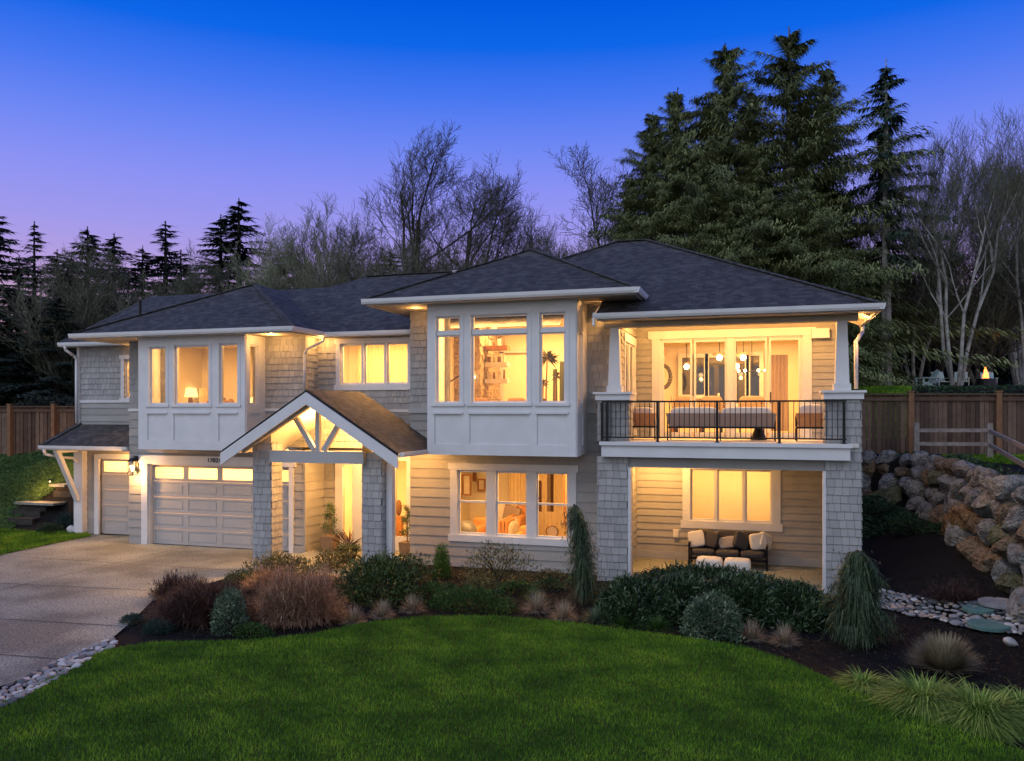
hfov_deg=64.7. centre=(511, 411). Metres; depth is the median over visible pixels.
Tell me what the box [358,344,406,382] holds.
curtain
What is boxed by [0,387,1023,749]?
ground
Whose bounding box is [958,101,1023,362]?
bare tree
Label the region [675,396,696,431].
dining chair
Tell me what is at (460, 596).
green shrub
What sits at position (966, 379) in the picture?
adirondack chair
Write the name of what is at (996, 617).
river stone
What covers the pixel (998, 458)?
ledge grass
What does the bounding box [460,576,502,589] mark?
ground shrub
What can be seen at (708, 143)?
conifer tree
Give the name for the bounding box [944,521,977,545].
boulder
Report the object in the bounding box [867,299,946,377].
conifer tree
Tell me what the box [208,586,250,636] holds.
variegated shrub
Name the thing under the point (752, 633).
tan grass tuft
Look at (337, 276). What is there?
bare tree
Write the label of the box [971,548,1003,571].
boulder
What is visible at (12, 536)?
side lawn grass
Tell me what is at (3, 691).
river stone
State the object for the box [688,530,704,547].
pillow
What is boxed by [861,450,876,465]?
boulder
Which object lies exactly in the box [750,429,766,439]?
side table
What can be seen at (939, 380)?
adirondack chair
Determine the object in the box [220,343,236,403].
window
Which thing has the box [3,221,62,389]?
conifer tree
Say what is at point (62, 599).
driveway
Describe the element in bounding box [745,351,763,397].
back window
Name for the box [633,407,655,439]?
outdoor armchair
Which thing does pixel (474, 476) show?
framed picture
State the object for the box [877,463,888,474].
boulder
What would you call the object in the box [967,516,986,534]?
boulder
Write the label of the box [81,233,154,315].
conifer tree
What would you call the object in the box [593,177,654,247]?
conifer tree
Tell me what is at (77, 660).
river stone
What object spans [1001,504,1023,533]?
boulder
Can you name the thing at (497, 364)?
floating shelf
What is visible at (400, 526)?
hall statue
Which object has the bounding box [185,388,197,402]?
table lamp
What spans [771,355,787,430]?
curtain
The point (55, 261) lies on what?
conifer tree
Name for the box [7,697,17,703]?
river stone
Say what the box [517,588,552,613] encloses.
tan grass tuft
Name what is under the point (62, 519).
garage shrub
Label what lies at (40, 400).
undergrowth
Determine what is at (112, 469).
garage door
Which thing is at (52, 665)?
river stone
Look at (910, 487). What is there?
boulder
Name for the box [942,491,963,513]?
boulder
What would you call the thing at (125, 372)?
window
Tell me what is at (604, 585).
ground shrub
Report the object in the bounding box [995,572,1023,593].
boulder
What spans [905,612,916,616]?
river stone
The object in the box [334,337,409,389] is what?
window
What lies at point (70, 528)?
white stone
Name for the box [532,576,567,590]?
ground shrub
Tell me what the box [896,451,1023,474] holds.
wall plants
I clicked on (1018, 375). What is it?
bare tree
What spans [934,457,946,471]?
boulder
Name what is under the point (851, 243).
conifer tree
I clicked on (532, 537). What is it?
window
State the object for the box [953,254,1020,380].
conifer tree
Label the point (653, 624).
grass clump
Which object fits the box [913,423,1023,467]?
split rail fence
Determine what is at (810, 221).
conifer tree
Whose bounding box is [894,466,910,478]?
boulder
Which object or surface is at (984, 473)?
boulder
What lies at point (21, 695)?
river stone
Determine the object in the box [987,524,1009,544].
boulder
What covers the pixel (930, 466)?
boulder
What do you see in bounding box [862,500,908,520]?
foot shrub
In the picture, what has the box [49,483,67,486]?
landing slab
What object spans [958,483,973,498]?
boulder
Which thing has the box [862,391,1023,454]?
wood fence
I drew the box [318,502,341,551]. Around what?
spiral topiary
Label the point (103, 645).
river stone
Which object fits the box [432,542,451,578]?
arborvitae
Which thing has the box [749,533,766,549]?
pillow
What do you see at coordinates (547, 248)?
bare tree
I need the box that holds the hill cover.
[911,384,1023,446]
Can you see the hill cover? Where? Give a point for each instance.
(979, 387)
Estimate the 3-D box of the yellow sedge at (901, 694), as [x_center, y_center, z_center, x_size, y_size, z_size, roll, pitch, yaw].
[5.641,3.751,10.938,2.098,0.458,2.046,0,0,17]
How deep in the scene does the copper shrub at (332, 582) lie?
17.23 m
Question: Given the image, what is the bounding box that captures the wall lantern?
[127,456,137,475]
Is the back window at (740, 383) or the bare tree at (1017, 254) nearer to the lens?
the back window at (740, 383)
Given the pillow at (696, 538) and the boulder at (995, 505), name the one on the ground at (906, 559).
the boulder at (995, 505)
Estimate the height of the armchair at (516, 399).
0.912 m
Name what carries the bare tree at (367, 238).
on the ground at (906, 559)
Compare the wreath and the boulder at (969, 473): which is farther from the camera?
the wreath
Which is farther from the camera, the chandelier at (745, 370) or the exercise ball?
the chandelier at (745, 370)
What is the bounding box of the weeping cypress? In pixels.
[551,504,605,604]
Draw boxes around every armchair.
[475,398,487,400]
[507,398,525,400]
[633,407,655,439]
[795,404,822,441]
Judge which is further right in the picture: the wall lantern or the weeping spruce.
the weeping spruce
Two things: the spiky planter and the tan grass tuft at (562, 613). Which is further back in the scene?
the spiky planter
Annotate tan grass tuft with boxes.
[340,604,371,624]
[369,599,393,618]
[399,592,428,613]
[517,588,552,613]
[547,596,578,622]
[736,619,769,642]
[764,621,804,647]
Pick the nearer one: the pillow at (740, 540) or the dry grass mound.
the dry grass mound
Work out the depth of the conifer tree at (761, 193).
38.47 m
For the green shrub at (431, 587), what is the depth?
17.13 m
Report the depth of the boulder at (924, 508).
22.76 m
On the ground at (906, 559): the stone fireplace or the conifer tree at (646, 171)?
the conifer tree at (646, 171)
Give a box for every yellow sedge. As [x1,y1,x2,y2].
[831,664,896,696]
[853,666,994,730]
[886,676,937,683]
[909,674,1023,747]
[979,679,1023,727]
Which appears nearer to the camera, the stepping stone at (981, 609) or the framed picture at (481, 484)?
the stepping stone at (981, 609)
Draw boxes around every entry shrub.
[241,550,321,575]
[311,545,361,571]
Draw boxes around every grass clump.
[520,587,544,600]
[575,605,608,623]
[607,613,644,628]
[630,612,675,634]
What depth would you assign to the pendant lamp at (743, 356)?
23.20 m
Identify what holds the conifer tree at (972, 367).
on the ground at (906, 559)
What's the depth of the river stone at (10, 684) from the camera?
11.68 m
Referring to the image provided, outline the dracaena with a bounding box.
[543,350,561,400]
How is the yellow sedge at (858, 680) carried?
on the ground at (906, 559)
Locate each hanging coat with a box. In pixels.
[539,480,541,511]
[547,474,549,511]
[550,474,553,511]
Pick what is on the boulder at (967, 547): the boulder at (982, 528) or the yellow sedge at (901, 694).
the boulder at (982, 528)
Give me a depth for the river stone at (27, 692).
11.36 m
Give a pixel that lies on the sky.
(124, 118)
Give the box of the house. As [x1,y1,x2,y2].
[38,239,885,595]
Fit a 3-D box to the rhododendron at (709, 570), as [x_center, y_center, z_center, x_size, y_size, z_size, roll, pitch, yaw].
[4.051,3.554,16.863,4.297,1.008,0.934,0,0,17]
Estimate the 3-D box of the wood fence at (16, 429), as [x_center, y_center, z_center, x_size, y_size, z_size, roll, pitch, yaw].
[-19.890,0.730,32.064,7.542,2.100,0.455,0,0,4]
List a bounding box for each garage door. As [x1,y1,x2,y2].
[102,459,128,534]
[153,465,288,551]
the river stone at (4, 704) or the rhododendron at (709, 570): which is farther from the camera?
the rhododendron at (709, 570)
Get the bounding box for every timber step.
[8,517,41,524]
[11,510,44,516]
[17,505,50,511]
[53,490,71,496]
[55,487,68,489]
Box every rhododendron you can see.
[593,570,675,626]
[633,558,797,582]
[640,570,724,625]
[701,567,790,628]
[749,576,838,633]
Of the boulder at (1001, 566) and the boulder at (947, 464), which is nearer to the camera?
the boulder at (1001, 566)
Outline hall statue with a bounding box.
[397,500,403,535]
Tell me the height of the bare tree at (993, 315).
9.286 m
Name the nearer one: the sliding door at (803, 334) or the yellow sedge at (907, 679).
the yellow sedge at (907, 679)
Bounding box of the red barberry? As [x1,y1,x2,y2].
[917,573,981,603]
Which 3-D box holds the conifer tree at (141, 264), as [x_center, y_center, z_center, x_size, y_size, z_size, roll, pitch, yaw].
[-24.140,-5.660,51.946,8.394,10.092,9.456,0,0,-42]
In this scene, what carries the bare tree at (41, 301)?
on the ground at (906, 559)
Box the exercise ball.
[461,520,476,531]
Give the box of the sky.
[0,0,1023,334]
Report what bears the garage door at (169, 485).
in the house
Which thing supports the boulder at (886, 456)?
on the boulder at (883, 469)
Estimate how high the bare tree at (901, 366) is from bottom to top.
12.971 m
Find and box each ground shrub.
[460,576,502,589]
[496,579,539,594]
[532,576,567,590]
[591,578,614,598]
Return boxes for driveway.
[0,534,298,685]
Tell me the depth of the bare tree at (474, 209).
42.29 m
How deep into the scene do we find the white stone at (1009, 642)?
13.77 m
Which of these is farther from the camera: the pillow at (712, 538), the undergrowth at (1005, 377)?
the undergrowth at (1005, 377)
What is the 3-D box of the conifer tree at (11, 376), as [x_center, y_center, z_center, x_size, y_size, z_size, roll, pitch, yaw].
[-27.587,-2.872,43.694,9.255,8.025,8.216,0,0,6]
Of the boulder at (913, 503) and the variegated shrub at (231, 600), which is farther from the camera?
the boulder at (913, 503)
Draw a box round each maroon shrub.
[137,573,266,633]
[138,567,205,602]
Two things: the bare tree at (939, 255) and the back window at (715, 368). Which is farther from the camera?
the bare tree at (939, 255)
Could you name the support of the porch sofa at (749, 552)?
on the house
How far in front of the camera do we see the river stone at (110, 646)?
13.59 m
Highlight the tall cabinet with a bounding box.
[564,474,566,524]
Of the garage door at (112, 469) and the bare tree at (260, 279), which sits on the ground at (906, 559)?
the bare tree at (260, 279)
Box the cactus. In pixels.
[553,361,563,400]
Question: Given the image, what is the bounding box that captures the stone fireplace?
[454,327,500,400]
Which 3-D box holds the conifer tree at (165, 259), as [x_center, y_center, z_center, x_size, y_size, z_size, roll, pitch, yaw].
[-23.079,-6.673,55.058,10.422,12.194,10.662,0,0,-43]
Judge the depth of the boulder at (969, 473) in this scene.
20.32 m
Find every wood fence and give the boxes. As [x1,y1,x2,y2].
[0,404,76,456]
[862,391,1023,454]
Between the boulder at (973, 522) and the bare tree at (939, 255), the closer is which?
the boulder at (973, 522)
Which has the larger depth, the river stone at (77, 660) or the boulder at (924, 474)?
the boulder at (924, 474)
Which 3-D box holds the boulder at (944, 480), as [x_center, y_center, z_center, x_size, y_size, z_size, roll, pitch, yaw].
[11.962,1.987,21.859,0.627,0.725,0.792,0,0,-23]
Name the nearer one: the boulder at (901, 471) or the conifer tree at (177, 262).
the boulder at (901, 471)
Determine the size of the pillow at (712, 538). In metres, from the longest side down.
0.420 x 0.360 x 0.170 m
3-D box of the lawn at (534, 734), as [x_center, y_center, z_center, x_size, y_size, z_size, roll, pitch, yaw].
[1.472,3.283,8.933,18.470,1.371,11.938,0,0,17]
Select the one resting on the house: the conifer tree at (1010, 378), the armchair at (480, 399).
the armchair at (480, 399)
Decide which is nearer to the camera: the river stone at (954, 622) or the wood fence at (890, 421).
the river stone at (954, 622)
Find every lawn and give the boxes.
[0,616,1023,760]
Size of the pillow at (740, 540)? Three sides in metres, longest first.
0.420 x 0.400 x 0.170 m
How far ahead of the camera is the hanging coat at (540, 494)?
23.11 m
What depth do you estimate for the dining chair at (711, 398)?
23.50 m
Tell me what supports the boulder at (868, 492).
on the ground at (906, 559)
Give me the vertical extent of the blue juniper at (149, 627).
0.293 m
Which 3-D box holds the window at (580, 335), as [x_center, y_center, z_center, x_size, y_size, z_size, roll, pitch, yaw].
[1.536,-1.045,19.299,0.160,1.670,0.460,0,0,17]
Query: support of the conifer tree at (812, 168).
on the ground at (906, 559)
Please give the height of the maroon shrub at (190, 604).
1.061 m
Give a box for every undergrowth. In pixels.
[0,379,74,448]
[879,266,1021,386]
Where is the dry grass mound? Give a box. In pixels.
[900,631,986,676]
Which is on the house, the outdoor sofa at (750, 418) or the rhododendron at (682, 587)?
the outdoor sofa at (750, 418)
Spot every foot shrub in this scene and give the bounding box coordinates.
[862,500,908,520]
[888,517,937,534]
[929,521,945,534]
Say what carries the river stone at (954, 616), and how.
on the ground at (906, 559)
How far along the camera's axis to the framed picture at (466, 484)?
24.26 m
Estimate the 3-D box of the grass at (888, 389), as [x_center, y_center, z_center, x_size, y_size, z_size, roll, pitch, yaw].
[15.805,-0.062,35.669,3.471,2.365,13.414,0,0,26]
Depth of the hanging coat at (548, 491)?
23.04 m
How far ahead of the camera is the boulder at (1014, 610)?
15.01 m
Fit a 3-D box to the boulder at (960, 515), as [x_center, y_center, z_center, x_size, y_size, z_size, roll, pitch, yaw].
[11.222,2.617,19.793,0.814,0.788,0.807,0,0,-11]
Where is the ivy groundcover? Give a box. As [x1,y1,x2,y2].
[0,448,73,528]
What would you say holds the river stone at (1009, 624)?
on the ground at (906, 559)
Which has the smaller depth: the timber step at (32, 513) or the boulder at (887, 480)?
the boulder at (887, 480)
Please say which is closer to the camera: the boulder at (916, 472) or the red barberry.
the red barberry
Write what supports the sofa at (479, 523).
on the house
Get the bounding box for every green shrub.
[223,568,254,585]
[229,620,275,639]
[418,581,450,601]
[425,584,520,614]
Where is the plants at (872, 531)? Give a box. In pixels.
[862,494,918,538]
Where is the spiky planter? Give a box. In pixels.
[329,528,361,562]
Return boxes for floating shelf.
[485,345,509,350]
[485,362,509,366]
[485,379,509,383]
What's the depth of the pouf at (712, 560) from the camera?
19.61 m
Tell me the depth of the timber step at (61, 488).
29.48 m
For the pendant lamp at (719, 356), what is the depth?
23.78 m
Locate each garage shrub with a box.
[35,522,64,532]
[53,510,73,528]
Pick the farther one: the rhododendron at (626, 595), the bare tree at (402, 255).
the bare tree at (402, 255)
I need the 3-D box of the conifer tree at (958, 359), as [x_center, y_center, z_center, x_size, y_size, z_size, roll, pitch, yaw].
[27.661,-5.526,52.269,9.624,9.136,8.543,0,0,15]
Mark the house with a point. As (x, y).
(298, 443)
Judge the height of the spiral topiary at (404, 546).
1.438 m
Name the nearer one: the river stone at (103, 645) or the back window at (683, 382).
the river stone at (103, 645)
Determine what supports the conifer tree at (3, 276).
on the ground at (906, 559)
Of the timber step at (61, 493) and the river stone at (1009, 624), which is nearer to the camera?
the river stone at (1009, 624)
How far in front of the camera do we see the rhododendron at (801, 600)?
14.85 m
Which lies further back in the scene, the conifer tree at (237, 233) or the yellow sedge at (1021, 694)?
the conifer tree at (237, 233)
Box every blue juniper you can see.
[118,612,149,625]
[141,618,175,635]
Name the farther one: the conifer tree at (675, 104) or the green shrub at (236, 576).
the conifer tree at (675, 104)
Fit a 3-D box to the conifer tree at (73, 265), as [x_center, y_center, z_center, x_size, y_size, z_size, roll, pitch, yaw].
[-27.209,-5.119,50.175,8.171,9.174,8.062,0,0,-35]
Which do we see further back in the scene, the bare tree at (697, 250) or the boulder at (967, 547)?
the bare tree at (697, 250)
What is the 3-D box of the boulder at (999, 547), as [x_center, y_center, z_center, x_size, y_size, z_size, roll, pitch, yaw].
[10.244,2.828,16.708,0.621,0.518,0.714,-14,-27,20]
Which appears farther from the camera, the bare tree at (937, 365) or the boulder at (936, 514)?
the bare tree at (937, 365)
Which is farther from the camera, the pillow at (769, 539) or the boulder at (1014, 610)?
the pillow at (769, 539)
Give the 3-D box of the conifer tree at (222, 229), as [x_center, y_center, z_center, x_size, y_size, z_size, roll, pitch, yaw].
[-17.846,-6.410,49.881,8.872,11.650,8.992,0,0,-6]
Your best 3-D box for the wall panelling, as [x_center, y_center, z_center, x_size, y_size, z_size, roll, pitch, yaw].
[0.084,-0.665,25.652,1.047,2.691,0.100,0,0,17]
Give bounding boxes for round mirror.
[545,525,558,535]
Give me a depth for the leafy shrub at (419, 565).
18.82 m
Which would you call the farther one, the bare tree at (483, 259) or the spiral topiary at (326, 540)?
the bare tree at (483, 259)
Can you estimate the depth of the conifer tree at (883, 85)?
40.78 m
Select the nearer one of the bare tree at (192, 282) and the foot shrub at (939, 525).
the foot shrub at (939, 525)
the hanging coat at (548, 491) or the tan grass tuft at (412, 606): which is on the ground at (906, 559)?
the tan grass tuft at (412, 606)
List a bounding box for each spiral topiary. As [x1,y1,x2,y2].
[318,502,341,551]
[397,504,409,556]
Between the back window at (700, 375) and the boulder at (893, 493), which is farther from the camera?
the back window at (700, 375)
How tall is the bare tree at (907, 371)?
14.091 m
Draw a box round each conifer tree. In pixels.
[0,216,52,404]
[0,255,70,405]
[0,285,66,405]
[0,295,85,405]
[2,249,85,368]
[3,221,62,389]
[21,226,134,348]
[37,255,102,339]
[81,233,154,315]
[104,245,171,316]
[126,221,193,303]
[139,249,202,294]
[179,214,248,288]
[192,198,272,293]
[273,252,297,288]
[379,252,401,273]
[584,112,716,244]
[585,87,749,248]
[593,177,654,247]
[613,145,715,248]
[634,42,884,385]
[638,107,779,248]
[655,157,775,267]
[668,26,1023,373]
[691,190,782,273]
[693,93,877,385]
[698,143,891,385]
[750,176,929,392]
[768,108,930,385]
[774,66,969,385]
[814,199,927,386]
[840,59,966,385]
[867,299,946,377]
[877,292,967,385]
[904,258,1012,384]
[915,290,1012,386]
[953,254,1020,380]
[954,252,1023,385]
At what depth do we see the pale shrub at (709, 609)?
14.24 m
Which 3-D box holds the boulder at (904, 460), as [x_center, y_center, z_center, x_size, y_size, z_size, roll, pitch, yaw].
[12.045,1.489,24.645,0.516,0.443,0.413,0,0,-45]
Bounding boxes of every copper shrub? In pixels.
[239,562,304,593]
[248,554,362,631]
[301,561,356,603]
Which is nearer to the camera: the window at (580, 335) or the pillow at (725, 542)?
the window at (580, 335)
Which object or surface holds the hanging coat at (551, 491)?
hanging from the house
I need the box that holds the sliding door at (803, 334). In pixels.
[648,327,815,437]
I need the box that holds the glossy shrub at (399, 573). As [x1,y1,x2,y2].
[332,546,423,608]
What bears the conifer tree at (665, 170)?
on the ground at (906, 559)
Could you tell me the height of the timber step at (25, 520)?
0.360 m
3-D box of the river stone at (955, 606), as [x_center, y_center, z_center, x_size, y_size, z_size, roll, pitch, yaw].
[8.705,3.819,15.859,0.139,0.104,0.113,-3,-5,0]
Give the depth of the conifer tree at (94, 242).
51.96 m
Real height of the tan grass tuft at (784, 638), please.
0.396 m
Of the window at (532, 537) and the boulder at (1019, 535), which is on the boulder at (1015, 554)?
the boulder at (1019, 535)
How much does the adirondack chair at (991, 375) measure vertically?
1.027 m
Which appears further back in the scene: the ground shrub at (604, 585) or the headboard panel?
the headboard panel
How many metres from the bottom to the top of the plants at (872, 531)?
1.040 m
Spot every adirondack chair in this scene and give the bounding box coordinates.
[915,370,939,385]
[931,371,949,385]
[954,371,970,385]
[979,371,997,378]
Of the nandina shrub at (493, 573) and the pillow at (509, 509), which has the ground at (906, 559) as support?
the nandina shrub at (493, 573)
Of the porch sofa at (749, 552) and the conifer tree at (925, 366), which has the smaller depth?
the porch sofa at (749, 552)
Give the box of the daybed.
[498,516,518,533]
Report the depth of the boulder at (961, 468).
21.12 m
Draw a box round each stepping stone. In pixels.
[962,604,994,614]
[966,618,1011,632]
[977,597,1007,609]
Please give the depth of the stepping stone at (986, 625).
14.69 m
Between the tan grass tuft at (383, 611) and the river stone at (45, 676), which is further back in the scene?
the tan grass tuft at (383, 611)
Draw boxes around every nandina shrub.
[457,540,550,588]
[535,568,565,577]
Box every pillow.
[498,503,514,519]
[502,504,521,518]
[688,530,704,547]
[705,530,720,548]
[719,536,734,548]
[732,531,748,549]
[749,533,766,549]
[759,532,771,550]
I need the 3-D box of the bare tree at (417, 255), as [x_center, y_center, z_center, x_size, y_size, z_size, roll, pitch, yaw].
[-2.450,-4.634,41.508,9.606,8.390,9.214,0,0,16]
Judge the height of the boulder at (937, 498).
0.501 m
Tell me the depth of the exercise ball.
21.74 m
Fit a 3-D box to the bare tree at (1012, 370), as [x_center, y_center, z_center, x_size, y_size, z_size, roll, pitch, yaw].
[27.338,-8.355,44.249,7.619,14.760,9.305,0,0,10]
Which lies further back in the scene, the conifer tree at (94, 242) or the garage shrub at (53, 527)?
the conifer tree at (94, 242)
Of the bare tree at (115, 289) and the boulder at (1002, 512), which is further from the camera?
the bare tree at (115, 289)
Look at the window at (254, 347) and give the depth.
22.79 m
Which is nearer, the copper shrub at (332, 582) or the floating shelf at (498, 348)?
the copper shrub at (332, 582)
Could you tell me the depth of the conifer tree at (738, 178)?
42.21 m
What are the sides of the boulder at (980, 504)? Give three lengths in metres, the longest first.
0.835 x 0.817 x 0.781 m
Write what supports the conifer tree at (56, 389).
on the ground at (906, 559)
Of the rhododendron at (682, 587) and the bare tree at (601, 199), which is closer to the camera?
the rhododendron at (682, 587)
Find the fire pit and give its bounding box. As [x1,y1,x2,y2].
[975,367,996,385]
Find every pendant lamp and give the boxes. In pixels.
[683,343,689,368]
[713,342,724,360]
[736,341,742,368]
[736,341,749,360]
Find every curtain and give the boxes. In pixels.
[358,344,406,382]
[509,473,566,536]
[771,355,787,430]
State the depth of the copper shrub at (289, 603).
15.15 m
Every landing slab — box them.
[14,500,66,505]
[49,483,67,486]
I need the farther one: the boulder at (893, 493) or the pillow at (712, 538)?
the boulder at (893, 493)
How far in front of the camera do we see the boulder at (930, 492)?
22.70 m
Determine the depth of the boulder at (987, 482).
18.31 m
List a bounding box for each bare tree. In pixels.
[0,259,180,402]
[24,232,193,365]
[161,239,235,295]
[218,191,380,290]
[220,212,346,290]
[264,194,398,288]
[271,243,440,288]
[315,119,533,287]
[359,236,508,276]
[382,216,466,273]
[384,162,530,271]
[448,233,554,270]
[453,173,563,263]
[515,215,598,257]
[545,143,648,256]
[559,220,717,257]
[844,164,967,383]
[846,113,1010,385]
[867,112,1023,385]
[869,230,1023,385]
[896,209,972,385]
[941,143,1023,385]
[948,107,1023,385]
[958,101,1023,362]
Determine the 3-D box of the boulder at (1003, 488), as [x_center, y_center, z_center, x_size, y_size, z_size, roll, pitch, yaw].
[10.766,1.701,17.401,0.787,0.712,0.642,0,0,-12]
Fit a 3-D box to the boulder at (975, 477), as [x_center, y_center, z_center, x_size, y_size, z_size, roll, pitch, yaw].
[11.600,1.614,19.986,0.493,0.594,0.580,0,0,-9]
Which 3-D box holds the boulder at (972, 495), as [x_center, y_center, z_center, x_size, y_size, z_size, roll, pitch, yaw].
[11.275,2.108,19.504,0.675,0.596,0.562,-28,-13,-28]
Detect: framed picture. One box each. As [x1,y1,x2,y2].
[462,474,471,495]
[473,472,476,480]
[477,479,485,490]
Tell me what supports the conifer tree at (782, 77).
on the ground at (906, 559)
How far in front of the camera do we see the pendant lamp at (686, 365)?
24.48 m
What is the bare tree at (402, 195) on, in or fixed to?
on the ground at (906, 559)
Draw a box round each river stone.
[0,689,7,694]
[0,702,7,707]
[5,682,13,687]
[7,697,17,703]
[13,693,24,698]
[15,678,27,684]
[20,690,31,694]
[26,672,35,677]
[36,673,50,681]
[47,664,57,667]
[71,662,82,667]
[74,659,85,662]
[87,651,95,655]
[99,643,109,647]
[105,644,115,649]
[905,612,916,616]
[927,598,941,604]
[949,614,958,618]
[949,619,961,625]
[952,604,959,608]
[966,600,977,604]
[970,615,983,618]
[991,615,1003,619]
[1004,622,1015,626]
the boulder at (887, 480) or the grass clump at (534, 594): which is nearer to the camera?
the grass clump at (534, 594)
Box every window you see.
[119,355,128,402]
[150,347,164,404]
[175,345,207,403]
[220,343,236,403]
[250,344,257,403]
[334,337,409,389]
[436,316,459,402]
[448,463,577,546]
[471,313,526,402]
[540,312,564,402]
[579,333,581,402]
[623,332,636,434]
[678,354,693,396]
[681,468,782,531]
[692,353,707,398]
[705,354,724,405]
[736,355,749,406]
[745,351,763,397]
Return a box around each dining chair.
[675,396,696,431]
[701,396,722,432]
[738,396,764,432]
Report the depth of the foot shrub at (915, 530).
21.47 m
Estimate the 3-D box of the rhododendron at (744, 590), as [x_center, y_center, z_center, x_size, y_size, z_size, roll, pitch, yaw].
[4.422,3.515,15.487,2.020,1.109,1.175,0,0,17]
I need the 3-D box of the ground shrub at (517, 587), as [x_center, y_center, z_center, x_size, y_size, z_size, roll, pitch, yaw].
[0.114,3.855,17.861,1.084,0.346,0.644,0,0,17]
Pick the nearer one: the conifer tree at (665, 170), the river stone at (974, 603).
the river stone at (974, 603)
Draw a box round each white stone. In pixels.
[66,525,73,532]
[1003,637,1018,646]
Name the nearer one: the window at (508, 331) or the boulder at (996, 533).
the boulder at (996, 533)
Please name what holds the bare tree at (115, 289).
on the ground at (906, 559)
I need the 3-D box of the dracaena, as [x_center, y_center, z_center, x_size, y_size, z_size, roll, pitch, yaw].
[0.910,-0.438,20.573,0.719,2.316,0.694,0,0,17]
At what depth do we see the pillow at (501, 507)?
23.79 m
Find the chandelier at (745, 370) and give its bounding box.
[737,341,764,372]
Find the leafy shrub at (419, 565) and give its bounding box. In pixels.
[388,552,445,585]
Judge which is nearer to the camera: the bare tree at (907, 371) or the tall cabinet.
the tall cabinet
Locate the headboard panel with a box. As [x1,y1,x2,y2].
[199,388,207,402]
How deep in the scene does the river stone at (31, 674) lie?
12.13 m
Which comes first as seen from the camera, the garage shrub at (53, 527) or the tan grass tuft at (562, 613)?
the tan grass tuft at (562, 613)
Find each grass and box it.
[0,527,90,553]
[851,385,911,439]
[942,453,1023,464]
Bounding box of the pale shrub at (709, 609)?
[677,589,745,643]
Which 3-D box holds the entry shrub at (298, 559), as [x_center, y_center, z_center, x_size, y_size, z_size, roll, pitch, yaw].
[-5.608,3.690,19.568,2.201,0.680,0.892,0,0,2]
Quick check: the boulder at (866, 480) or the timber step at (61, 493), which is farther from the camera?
the timber step at (61, 493)
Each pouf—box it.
[696,556,722,567]
[724,557,750,571]
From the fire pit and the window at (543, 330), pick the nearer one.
the window at (543, 330)
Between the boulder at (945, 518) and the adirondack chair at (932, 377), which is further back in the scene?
the adirondack chair at (932, 377)
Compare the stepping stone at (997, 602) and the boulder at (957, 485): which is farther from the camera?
the boulder at (957, 485)
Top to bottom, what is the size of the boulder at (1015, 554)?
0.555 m
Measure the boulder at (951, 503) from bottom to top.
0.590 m
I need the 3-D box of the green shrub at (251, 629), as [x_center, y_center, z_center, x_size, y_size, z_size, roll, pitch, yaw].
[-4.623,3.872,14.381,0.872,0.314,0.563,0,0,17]
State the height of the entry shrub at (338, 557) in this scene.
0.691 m
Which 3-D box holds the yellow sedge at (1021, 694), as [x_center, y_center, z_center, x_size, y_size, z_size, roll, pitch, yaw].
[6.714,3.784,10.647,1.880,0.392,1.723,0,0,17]
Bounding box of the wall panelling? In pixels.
[498,348,525,400]
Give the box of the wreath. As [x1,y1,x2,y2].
[664,364,672,388]
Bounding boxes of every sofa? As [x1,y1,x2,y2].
[473,517,485,532]
[507,505,525,527]
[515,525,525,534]
[666,407,776,441]
[688,529,767,570]
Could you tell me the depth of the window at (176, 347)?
22.98 m
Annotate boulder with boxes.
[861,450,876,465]
[862,459,876,476]
[862,472,870,490]
[862,487,872,497]
[872,485,901,504]
[874,450,898,465]
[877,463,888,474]
[878,473,899,489]
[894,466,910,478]
[898,477,927,498]
[899,454,911,466]
[904,496,924,511]
[909,451,928,466]
[910,466,923,481]
[916,501,933,519]
[920,469,929,485]
[924,454,941,471]
[925,487,943,502]
[926,470,945,487]
[929,504,943,526]
[931,492,945,506]
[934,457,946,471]
[937,473,957,493]
[940,513,949,535]
[941,458,959,475]
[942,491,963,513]
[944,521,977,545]
[946,499,963,512]
[949,478,966,500]
[949,504,977,532]
[952,460,977,482]
[956,536,990,560]
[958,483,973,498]
[964,486,985,509]
[966,468,973,479]
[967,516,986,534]
[969,465,990,487]
[971,490,993,518]
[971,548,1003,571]
[974,518,998,545]
[978,469,998,484]
[982,476,995,492]
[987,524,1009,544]
[989,475,1023,503]
[990,500,1001,519]
[991,533,1020,557]
[991,558,1020,582]
[995,501,1017,525]
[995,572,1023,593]
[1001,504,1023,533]
[1004,586,1023,623]
[1007,543,1023,567]
[1013,486,1023,503]
[1015,520,1023,545]
[1020,564,1023,584]
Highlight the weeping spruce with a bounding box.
[817,549,904,652]
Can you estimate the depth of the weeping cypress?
16.82 m
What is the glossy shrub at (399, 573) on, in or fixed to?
on the ground at (906, 559)
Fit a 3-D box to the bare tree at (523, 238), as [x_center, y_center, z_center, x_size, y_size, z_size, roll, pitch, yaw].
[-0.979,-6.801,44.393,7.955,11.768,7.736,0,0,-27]

